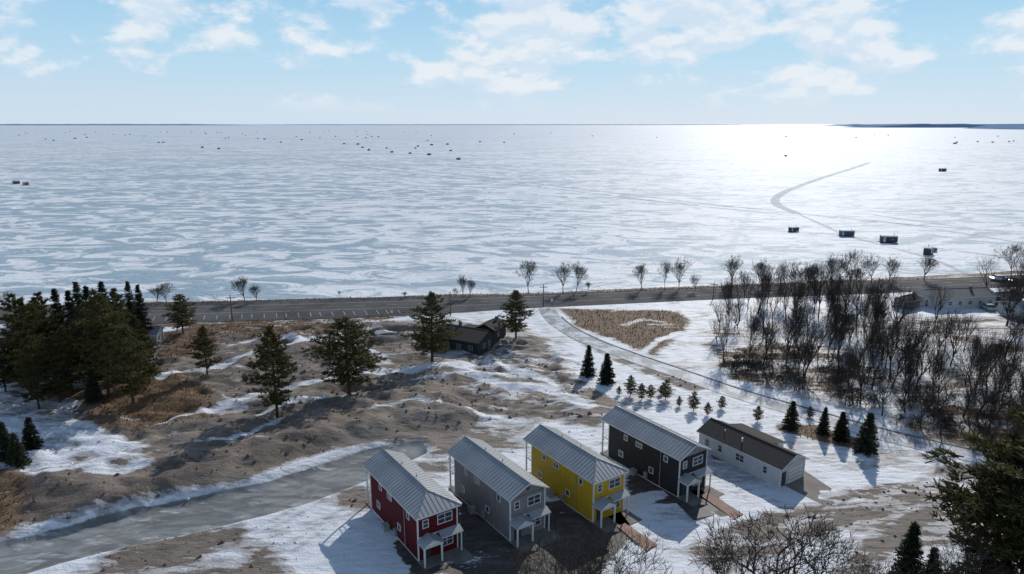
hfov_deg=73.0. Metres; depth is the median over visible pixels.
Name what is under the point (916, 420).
bare shrub
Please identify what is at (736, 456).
window frames
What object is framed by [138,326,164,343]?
white cottage
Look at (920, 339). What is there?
bare tree
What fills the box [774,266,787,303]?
bare tree
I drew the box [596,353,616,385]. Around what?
spruce tree
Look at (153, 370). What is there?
pine tree
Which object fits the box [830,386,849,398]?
bare shrub
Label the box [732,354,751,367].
bare shrub
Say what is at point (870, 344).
bare tree
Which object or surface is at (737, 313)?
bare tree
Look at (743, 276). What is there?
bare tree
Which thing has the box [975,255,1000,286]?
bare tree
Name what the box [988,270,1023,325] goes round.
bare tree
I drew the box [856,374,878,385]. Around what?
bare shrub
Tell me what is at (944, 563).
bare tree
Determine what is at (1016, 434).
bare shrub
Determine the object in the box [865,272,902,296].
bare tree
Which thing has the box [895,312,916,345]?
bare tree
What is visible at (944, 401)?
bare shrub
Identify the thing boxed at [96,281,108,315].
spruce tree
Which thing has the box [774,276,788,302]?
bare tree
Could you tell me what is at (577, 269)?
bare tree
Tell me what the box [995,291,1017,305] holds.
grey shed
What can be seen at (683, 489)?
front door
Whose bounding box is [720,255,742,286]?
bare tree
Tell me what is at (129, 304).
spruce tree
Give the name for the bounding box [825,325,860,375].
bare tree
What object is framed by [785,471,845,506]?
concrete driveway
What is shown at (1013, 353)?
bare tree
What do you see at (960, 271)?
snowmobile track
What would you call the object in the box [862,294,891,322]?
bare tree
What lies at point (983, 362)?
bare tree
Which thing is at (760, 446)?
shingle roof
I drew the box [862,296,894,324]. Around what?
bare tree
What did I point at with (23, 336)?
pine tree
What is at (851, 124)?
distant shore
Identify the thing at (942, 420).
bare shrub
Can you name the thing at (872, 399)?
bare shrub
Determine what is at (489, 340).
window frames
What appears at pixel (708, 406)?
pine sapling
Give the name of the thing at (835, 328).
bare tree
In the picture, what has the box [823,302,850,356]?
bare tree
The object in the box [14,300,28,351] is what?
spruce tree
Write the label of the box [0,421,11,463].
spruce tree
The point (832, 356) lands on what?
bare shrub
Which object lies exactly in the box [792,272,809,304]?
bare tree
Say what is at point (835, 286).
bare tree
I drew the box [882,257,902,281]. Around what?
bare tree
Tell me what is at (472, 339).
dark cabin
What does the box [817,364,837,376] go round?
bare shrub
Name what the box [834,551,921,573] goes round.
bare tree
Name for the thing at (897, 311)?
bare tree
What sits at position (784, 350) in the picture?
bare shrub
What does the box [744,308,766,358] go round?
bare tree
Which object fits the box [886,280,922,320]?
bare tree
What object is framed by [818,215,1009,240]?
snowmobile track
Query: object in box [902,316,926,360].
bare tree
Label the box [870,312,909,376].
bare tree
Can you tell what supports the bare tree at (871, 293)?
on the ground at (238, 496)
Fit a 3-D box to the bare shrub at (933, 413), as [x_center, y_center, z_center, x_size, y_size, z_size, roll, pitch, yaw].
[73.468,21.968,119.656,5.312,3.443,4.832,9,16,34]
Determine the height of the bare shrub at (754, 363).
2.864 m
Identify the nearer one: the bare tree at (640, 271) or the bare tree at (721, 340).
the bare tree at (721, 340)
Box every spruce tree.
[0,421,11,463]
[4,432,31,469]
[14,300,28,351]
[17,417,44,449]
[30,297,49,341]
[48,288,69,363]
[63,290,87,360]
[71,282,84,318]
[79,285,102,359]
[83,371,104,405]
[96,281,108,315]
[123,280,137,317]
[133,284,153,339]
[579,345,597,378]
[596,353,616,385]
[780,401,800,431]
[814,407,831,436]
[831,411,851,443]
[852,412,879,456]
[887,521,925,573]
[921,546,942,573]
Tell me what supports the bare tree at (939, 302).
on the ground at (238, 496)
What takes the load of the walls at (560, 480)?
on the ground at (238, 496)
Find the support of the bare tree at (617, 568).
on the ground at (238, 496)
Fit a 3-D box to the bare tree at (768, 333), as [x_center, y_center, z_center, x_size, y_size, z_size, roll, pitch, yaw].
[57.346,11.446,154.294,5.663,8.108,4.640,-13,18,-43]
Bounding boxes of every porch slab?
[366,501,474,569]
[448,486,561,551]
[529,472,641,532]
[600,450,724,505]
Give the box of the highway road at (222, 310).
[0,275,1023,323]
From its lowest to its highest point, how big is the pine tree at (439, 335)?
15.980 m
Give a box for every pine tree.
[0,293,54,390]
[0,321,38,381]
[0,346,15,391]
[10,335,55,409]
[17,291,66,363]
[27,337,80,402]
[50,325,84,391]
[62,300,116,390]
[71,287,138,396]
[94,302,133,366]
[96,324,158,403]
[99,287,136,354]
[127,314,155,365]
[135,334,165,383]
[161,294,197,332]
[185,325,222,374]
[240,325,298,416]
[300,316,386,394]
[401,291,463,361]
[497,289,534,337]
[921,403,1023,573]
[930,446,1023,573]
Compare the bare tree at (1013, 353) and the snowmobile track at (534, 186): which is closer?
the bare tree at (1013, 353)
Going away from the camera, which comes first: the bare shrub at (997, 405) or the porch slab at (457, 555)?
the porch slab at (457, 555)
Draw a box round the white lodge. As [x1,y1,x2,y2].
[915,286,999,308]
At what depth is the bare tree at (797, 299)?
165.06 m
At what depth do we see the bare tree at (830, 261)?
214.84 m
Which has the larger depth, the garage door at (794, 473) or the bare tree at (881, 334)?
the bare tree at (881, 334)
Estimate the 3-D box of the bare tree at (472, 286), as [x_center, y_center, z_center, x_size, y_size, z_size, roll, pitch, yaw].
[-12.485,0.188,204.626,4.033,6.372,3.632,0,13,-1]
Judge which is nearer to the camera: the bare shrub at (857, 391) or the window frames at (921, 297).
the bare shrub at (857, 391)
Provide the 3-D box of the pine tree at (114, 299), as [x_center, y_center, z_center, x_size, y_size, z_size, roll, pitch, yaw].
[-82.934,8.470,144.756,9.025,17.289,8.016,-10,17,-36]
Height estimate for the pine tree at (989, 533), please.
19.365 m
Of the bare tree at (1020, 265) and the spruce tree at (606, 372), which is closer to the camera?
the spruce tree at (606, 372)
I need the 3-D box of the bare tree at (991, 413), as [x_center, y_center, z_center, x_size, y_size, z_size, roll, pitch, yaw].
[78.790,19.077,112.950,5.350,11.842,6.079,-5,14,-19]
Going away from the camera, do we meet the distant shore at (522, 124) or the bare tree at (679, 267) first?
the bare tree at (679, 267)
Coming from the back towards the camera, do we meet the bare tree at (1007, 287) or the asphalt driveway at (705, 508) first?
the bare tree at (1007, 287)
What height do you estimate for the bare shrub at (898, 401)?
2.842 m
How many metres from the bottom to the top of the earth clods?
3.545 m
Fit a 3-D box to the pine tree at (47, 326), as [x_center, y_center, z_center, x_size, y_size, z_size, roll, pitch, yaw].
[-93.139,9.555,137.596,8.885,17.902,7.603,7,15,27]
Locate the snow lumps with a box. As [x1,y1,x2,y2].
[10,351,601,567]
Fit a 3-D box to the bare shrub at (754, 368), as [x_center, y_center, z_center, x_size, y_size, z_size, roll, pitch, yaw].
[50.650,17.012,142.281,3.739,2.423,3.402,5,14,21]
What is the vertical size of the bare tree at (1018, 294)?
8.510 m
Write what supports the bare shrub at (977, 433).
on the ground at (238, 496)
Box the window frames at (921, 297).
[920,297,990,306]
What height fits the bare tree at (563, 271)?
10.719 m
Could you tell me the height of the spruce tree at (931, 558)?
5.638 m
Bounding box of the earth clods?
[0,297,969,571]
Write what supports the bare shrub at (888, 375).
on the ground at (238, 496)
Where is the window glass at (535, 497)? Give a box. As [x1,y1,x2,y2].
[461,469,539,526]
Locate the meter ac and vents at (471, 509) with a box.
[468,445,502,527]
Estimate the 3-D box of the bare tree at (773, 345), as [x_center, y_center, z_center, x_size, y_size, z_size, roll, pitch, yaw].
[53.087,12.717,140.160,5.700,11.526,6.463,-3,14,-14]
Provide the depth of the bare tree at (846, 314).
154.70 m
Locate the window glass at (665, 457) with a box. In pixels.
[619,435,701,484]
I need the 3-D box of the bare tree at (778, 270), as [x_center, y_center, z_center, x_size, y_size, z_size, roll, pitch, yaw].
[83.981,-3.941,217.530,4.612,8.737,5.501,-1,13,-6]
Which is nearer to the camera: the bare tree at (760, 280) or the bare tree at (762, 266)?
the bare tree at (760, 280)
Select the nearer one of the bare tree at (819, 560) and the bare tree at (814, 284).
the bare tree at (819, 560)
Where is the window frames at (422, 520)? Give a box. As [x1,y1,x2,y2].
[377,486,452,546]
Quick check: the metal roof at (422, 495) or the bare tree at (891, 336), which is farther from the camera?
the bare tree at (891, 336)
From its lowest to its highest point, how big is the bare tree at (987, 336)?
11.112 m
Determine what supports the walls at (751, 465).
on the ground at (238, 496)
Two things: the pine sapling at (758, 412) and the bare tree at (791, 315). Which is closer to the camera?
the pine sapling at (758, 412)
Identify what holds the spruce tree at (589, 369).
on the ground at (238, 496)
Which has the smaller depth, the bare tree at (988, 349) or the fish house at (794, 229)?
the bare tree at (988, 349)
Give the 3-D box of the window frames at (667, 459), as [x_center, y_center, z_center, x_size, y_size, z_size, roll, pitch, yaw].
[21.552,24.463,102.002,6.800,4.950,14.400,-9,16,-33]
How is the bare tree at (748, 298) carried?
on the ground at (238, 496)
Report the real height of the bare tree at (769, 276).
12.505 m
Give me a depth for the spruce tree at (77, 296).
149.98 m
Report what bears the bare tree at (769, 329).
on the ground at (238, 496)
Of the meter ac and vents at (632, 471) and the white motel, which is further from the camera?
the white motel
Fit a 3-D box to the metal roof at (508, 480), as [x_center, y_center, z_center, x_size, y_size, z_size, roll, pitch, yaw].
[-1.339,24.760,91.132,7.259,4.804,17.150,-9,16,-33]
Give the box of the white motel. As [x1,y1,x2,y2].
[994,300,1023,318]
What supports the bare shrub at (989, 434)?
on the ground at (238, 496)
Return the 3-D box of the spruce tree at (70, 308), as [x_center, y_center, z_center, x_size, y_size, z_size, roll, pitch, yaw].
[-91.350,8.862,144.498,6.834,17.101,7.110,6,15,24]
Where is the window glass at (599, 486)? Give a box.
[538,455,619,508]
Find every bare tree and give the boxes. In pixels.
[0,290,10,300]
[147,283,176,302]
[147,286,168,300]
[231,276,247,300]
[248,282,263,300]
[456,274,469,297]
[464,278,475,292]
[502,539,570,573]
[513,260,537,292]
[520,522,621,573]
[551,261,576,292]
[559,515,672,573]
[572,261,588,291]
[631,262,648,289]
[656,261,670,287]
[667,257,692,282]
[683,503,863,573]
[690,274,699,287]
[692,522,794,573]
[708,317,726,344]
[710,299,727,328]
[713,319,733,359]
[714,296,737,351]
[718,270,738,326]
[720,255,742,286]
[726,301,747,333]
[732,304,744,331]
[734,279,754,320]
[736,269,751,294]
[738,275,758,309]
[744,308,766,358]
[745,284,770,335]
[747,306,763,334]
[750,259,775,308]
[753,259,771,280]
[753,301,792,363]
[754,290,767,308]
[756,272,773,311]
[757,322,779,352]
[759,261,781,303]
[760,281,791,324]
[761,323,786,372]
[763,271,776,303]
[767,518,890,573]
[772,263,787,282]
[772,316,804,363]
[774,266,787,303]
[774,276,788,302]
[776,260,812,300]
[776,278,820,318]
[778,280,791,306]
[778,280,799,319]
[780,319,799,354]
[781,304,803,339]
[783,319,824,377]
[788,301,810,353]
[789,278,808,305]
[790,325,811,361]
[791,285,806,335]
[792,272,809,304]
[794,330,813,370]
[797,334,819,380]
[799,310,835,377]
[801,261,822,296]
[802,264,835,315]
[803,260,827,278]
[804,316,837,358]
[805,279,824,317]
[805,302,817,333]
[806,265,833,317]
[820,262,843,287]
[821,274,856,321]
[822,252,845,282]
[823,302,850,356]
[824,281,842,316]
[824,287,839,317]
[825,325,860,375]
[827,286,856,310]
[828,300,844,320]
[829,269,860,312]
[829,305,852,346]
[830,319,846,359]
[832,298,870,347]
[833,256,853,284]
[833,281,867,313]
[833,341,869,402]
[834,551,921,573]
[839,251,865,282]
[841,340,882,403]
[843,344,866,404]
[844,261,870,296]
[844,317,883,368]
[847,308,865,342]
[847,316,915,388]
[849,278,875,331]
[855,303,873,332]
[858,314,879,363]
[859,291,879,330]
[860,253,884,282]
[860,280,874,319]
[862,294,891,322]
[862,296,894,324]
[863,295,891,325]
[863,322,889,382]
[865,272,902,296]
[866,360,904,415]
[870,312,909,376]
[871,276,890,305]
[871,299,891,333]
[872,321,896,366]
[879,289,891,328]
[880,323,906,367]
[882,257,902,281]
[884,316,909,346]
[885,288,915,344]
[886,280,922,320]
[888,343,930,396]
[890,374,920,410]
[891,327,926,388]
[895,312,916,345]
[896,339,923,381]
[897,336,926,383]
[898,323,929,364]
[899,346,923,406]
[901,306,936,359]
[901,327,957,387]
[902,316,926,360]
[905,314,947,375]
[909,301,917,318]
[914,390,944,427]
[917,252,939,279]
[920,335,936,372]
[922,350,952,394]
[922,376,959,435]
[925,348,966,398]
[926,344,950,390]
[926,523,1010,573]
[928,282,954,332]
[928,315,951,355]
[933,370,969,405]
[934,310,957,349]
[940,309,974,357]
[941,309,977,365]
[943,340,1006,417]
[953,340,980,388]
[958,379,990,433]
[961,311,985,350]
[962,326,985,371]
[965,327,1001,348]
[967,343,997,382]
[968,339,1023,419]
[971,343,998,387]
[972,339,1005,389]
[972,341,996,389]
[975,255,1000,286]
[976,371,1013,432]
[984,364,1023,430]
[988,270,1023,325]
[990,331,1010,370]
[991,328,1023,382]
[992,334,1023,375]
[992,366,1022,403]
[993,243,1023,275]
[993,392,1023,440]
[995,274,1014,314]
[1000,277,1023,325]
[1002,359,1023,394]
[1005,274,1023,298]
[1005,304,1023,352]
[1007,305,1023,360]
[1008,256,1023,291]
[1008,275,1023,298]
[1008,330,1023,384]
[1008,370,1023,432]
[1012,286,1023,301]
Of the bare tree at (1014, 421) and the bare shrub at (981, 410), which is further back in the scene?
the bare shrub at (981, 410)
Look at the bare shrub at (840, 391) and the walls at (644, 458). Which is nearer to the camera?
the walls at (644, 458)
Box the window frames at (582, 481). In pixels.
[538,453,620,509]
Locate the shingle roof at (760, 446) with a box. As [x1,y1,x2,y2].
[696,417,808,470]
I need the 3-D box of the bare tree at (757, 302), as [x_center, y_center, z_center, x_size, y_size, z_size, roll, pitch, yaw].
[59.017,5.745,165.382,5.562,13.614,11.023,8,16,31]
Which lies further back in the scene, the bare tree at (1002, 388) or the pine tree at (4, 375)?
the pine tree at (4, 375)
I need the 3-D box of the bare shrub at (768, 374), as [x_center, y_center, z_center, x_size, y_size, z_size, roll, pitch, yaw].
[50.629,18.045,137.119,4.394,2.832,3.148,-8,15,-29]
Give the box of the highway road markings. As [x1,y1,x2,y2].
[0,278,991,320]
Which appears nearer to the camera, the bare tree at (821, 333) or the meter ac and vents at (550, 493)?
the meter ac and vents at (550, 493)
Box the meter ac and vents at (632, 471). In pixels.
[628,414,660,483]
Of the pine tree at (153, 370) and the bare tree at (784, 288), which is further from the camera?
the bare tree at (784, 288)
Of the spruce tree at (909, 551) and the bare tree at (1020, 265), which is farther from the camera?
the bare tree at (1020, 265)
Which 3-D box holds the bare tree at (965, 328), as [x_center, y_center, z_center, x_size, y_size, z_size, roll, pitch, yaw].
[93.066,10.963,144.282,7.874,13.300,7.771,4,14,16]
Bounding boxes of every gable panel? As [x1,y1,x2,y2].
[515,485,544,497]
[685,446,706,457]
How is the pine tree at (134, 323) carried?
on the ground at (238, 496)
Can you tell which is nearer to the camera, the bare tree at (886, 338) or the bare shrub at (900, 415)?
the bare shrub at (900, 415)
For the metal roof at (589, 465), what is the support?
on the walls at (560, 480)
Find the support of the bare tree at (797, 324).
on the ground at (238, 496)
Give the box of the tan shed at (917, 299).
[895,292,922,309]
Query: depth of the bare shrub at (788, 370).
139.43 m
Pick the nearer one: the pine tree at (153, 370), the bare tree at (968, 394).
the bare tree at (968, 394)
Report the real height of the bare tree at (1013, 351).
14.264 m
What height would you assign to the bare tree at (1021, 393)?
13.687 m
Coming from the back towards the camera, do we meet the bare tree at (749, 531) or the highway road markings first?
the highway road markings
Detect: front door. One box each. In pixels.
[423,548,430,558]
[514,528,520,538]
[596,509,599,520]
[681,484,686,495]
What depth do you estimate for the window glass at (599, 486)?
90.20 m
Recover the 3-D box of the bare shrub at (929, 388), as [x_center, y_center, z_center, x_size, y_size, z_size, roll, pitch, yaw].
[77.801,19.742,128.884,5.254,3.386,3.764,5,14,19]
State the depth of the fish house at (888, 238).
304.68 m
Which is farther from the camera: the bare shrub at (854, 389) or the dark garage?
the dark garage
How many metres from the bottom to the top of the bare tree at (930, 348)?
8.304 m
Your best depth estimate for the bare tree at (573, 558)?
66.51 m
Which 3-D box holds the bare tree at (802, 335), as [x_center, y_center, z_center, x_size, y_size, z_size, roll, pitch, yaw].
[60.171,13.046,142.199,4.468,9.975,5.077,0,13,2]
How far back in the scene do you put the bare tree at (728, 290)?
172.41 m
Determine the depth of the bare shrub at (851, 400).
124.52 m
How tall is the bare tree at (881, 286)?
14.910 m
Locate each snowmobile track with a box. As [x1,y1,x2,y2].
[132,135,531,139]
[229,150,767,212]
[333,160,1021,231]
[597,196,775,209]
[771,163,869,212]
[800,215,968,273]
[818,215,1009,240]
[890,217,1008,232]
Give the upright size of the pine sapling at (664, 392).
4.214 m
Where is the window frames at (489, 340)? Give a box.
[448,340,490,350]
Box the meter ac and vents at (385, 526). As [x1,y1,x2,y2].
[381,459,416,545]
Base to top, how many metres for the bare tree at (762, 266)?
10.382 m
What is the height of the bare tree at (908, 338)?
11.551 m
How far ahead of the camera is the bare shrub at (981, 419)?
117.63 m
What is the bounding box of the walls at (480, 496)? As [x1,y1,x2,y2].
[455,460,543,539]
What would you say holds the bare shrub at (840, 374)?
on the ground at (238, 496)
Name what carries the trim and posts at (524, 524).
on the ground at (238, 496)
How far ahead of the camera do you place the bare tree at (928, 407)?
116.03 m
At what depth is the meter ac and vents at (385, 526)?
86.97 m
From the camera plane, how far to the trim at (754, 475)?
100.43 m
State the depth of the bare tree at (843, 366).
125.39 m
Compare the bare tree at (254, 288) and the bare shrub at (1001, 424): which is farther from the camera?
the bare tree at (254, 288)
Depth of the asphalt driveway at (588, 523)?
86.70 m
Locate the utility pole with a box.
[228,296,234,320]
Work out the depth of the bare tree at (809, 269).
200.01 m
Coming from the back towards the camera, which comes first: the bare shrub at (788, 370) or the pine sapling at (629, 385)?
the bare shrub at (788, 370)
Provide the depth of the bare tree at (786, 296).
179.38 m
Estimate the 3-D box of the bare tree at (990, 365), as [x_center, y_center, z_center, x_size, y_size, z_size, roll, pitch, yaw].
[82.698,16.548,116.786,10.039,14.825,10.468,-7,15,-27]
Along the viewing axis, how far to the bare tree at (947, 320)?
157.32 m
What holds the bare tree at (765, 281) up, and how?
on the ground at (238, 496)
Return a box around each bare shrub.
[720,360,741,370]
[728,361,743,372]
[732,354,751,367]
[732,356,749,368]
[739,359,759,369]
[741,357,761,369]
[749,350,772,360]
[751,365,765,371]
[752,359,776,372]
[759,352,779,364]
[761,372,774,382]
[769,374,788,387]
[772,364,796,374]
[773,342,794,355]
[780,374,809,389]
[794,378,814,390]
[817,353,841,367]
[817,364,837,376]
[823,390,840,397]
[830,373,850,389]
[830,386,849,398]
[832,368,857,382]
[832,387,853,400]
[833,367,857,380]
[838,386,862,400]
[838,395,861,407]
[845,388,869,404]
[855,393,876,406]
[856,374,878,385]
[862,365,883,378]
[871,387,887,396]
[871,393,889,406]
[873,368,901,382]
[887,412,907,424]
[893,399,915,412]
[900,397,922,408]
[901,413,927,430]
[908,390,936,403]
[915,384,944,395]
[918,394,939,405]
[922,408,950,421]
[923,404,952,419]
[930,395,952,407]
[934,418,947,426]
[940,395,956,403]
[949,418,976,431]
[962,405,996,417]
[967,422,987,435]
[970,410,1001,424]
[974,424,994,436]
[978,429,1001,440]
[985,420,1004,429]
[986,396,1005,408]
[1009,430,1023,439]
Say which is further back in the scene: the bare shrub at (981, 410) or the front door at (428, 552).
the bare shrub at (981, 410)
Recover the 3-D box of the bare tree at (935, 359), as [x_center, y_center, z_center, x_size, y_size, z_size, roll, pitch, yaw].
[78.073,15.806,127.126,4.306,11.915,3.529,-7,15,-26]
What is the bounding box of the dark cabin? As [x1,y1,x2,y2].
[442,322,499,354]
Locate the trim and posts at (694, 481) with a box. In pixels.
[601,421,710,501]
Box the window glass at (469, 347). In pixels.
[445,341,489,350]
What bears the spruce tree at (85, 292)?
on the ground at (238, 496)
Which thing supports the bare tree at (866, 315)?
on the ground at (238, 496)
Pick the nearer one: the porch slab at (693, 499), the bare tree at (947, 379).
the porch slab at (693, 499)
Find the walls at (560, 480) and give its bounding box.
[532,446,623,520]
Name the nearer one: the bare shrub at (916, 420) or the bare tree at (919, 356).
the bare shrub at (916, 420)
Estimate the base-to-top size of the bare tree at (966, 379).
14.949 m
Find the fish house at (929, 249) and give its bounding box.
[923,244,933,255]
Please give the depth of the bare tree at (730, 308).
151.16 m
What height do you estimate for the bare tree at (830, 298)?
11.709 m
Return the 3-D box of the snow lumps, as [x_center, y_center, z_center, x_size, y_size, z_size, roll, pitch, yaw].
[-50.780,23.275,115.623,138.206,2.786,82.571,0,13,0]
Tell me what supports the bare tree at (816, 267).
on the ground at (238, 496)
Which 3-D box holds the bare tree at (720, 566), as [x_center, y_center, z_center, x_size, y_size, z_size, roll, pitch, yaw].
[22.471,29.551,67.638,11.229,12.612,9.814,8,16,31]
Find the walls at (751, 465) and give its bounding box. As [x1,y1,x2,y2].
[700,434,804,486]
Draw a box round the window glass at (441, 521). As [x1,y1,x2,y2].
[377,484,452,545]
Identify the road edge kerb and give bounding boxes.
[561,316,981,452]
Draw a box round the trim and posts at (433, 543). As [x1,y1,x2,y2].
[365,469,461,567]
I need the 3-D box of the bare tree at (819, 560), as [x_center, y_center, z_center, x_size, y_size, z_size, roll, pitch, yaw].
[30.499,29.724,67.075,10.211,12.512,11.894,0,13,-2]
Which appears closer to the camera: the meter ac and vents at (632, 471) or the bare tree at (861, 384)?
the meter ac and vents at (632, 471)
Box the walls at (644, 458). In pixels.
[609,425,706,495]
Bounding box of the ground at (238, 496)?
[0,270,1023,573]
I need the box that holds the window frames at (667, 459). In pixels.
[618,434,702,485]
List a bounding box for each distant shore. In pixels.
[0,124,224,124]
[319,124,725,124]
[823,124,880,125]
[847,124,988,127]
[966,124,1023,128]
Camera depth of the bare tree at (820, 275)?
182.74 m
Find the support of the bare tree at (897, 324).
on the ground at (238, 496)
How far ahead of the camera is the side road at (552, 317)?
132.16 m
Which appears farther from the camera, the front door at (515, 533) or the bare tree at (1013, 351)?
the bare tree at (1013, 351)
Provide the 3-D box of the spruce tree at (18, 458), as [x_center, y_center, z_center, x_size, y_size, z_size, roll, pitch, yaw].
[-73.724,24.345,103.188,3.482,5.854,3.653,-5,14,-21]
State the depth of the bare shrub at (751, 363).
144.09 m
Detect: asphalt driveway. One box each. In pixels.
[578,513,631,560]
[661,488,719,519]
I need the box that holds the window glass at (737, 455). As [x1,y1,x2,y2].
[705,439,766,472]
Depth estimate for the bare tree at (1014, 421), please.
108.71 m
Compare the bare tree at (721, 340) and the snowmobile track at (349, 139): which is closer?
the bare tree at (721, 340)
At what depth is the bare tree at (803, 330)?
138.55 m
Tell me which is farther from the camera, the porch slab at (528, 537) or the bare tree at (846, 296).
the bare tree at (846, 296)
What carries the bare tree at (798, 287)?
on the ground at (238, 496)
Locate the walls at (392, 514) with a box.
[371,475,458,559]
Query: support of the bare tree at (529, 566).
on the ground at (238, 496)
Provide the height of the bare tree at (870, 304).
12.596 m
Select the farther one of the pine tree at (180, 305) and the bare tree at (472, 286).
the bare tree at (472, 286)
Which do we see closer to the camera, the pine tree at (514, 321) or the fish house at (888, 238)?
the pine tree at (514, 321)
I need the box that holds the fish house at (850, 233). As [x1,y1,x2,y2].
[838,229,854,236]
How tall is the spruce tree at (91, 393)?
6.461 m
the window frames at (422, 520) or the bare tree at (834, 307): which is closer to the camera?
the window frames at (422, 520)
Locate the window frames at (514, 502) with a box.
[461,468,540,527]
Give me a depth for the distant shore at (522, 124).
29231.27 m
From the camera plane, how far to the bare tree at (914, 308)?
173.47 m
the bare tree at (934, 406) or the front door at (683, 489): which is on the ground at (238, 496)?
the bare tree at (934, 406)
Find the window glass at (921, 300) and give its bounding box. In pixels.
[921,300,991,305]
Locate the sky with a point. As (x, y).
(62, 61)
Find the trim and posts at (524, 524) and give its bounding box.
[449,455,549,547]
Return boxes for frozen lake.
[0,124,1023,306]
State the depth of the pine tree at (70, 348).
130.58 m
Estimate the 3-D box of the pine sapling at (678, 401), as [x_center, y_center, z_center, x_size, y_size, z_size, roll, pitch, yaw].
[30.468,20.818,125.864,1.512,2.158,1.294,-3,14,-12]
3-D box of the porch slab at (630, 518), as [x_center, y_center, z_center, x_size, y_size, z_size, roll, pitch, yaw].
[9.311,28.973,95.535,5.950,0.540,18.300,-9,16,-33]
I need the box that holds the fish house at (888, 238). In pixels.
[878,233,897,242]
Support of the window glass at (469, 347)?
in the dark cabin
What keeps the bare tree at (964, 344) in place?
on the ground at (238, 496)
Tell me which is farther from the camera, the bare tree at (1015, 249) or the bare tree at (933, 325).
the bare tree at (1015, 249)
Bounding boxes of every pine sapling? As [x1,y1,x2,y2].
[623,375,636,395]
[634,383,646,399]
[646,385,656,398]
[657,379,675,399]
[676,396,682,405]
[687,391,700,410]
[703,402,712,414]
[716,396,725,408]
[753,406,764,421]
[805,406,815,416]
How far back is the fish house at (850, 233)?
322.67 m
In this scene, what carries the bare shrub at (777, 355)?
on the ground at (238, 496)
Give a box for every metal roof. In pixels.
[362,448,462,548]
[446,436,550,528]
[523,424,629,509]
[600,405,712,484]
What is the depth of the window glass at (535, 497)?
86.22 m
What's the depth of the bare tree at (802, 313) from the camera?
150.24 m
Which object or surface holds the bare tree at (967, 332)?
on the ground at (238, 496)
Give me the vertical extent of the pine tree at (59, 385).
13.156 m
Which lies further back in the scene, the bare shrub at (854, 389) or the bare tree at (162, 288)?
the bare tree at (162, 288)
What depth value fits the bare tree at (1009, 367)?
129.53 m
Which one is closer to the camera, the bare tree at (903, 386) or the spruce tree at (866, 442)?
the spruce tree at (866, 442)
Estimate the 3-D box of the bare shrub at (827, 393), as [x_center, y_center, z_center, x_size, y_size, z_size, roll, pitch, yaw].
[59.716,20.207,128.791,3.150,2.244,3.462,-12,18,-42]
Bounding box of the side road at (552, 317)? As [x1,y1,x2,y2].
[539,307,1001,464]
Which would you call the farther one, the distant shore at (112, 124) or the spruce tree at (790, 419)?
the distant shore at (112, 124)
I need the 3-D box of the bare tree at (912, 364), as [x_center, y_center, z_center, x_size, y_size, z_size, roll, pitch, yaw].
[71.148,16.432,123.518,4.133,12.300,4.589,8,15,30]
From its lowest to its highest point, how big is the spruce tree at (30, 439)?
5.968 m
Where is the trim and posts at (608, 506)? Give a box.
[526,442,628,527]
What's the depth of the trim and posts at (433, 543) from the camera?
81.57 m
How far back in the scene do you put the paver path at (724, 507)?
92.85 m
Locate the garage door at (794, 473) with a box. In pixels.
[781,463,802,486]
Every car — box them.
[980,303,996,310]
[989,275,1005,280]
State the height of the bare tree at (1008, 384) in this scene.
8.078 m
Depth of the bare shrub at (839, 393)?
127.60 m
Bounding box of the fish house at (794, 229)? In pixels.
[788,227,799,231]
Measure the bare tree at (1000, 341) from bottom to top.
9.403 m
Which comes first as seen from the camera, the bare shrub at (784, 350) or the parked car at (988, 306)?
the bare shrub at (784, 350)
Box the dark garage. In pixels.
[474,316,507,342]
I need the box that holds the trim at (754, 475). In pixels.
[699,433,805,487]
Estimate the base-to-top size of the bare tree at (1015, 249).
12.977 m
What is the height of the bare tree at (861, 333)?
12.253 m
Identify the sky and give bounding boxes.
[0,0,1023,123]
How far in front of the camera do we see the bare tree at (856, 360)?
123.47 m
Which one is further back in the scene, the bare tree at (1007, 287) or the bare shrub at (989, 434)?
the bare tree at (1007, 287)
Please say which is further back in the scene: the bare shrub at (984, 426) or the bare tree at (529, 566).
the bare shrub at (984, 426)
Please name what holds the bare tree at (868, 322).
on the ground at (238, 496)
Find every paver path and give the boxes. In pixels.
[617,523,656,550]
[700,492,742,518]
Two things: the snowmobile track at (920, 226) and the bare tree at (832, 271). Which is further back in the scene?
the snowmobile track at (920, 226)
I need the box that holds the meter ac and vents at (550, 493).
[546,432,580,509]
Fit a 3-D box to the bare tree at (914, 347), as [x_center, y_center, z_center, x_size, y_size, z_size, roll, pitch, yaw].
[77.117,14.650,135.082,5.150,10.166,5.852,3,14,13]
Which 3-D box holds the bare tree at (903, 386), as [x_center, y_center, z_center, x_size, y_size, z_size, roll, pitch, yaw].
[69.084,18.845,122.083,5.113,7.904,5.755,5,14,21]
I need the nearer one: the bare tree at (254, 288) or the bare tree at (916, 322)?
the bare tree at (916, 322)
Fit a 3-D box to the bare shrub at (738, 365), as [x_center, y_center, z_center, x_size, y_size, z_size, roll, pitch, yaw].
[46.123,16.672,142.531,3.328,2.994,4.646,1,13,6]
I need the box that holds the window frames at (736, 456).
[704,438,767,474]
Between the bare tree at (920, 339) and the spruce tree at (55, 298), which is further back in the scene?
the spruce tree at (55, 298)

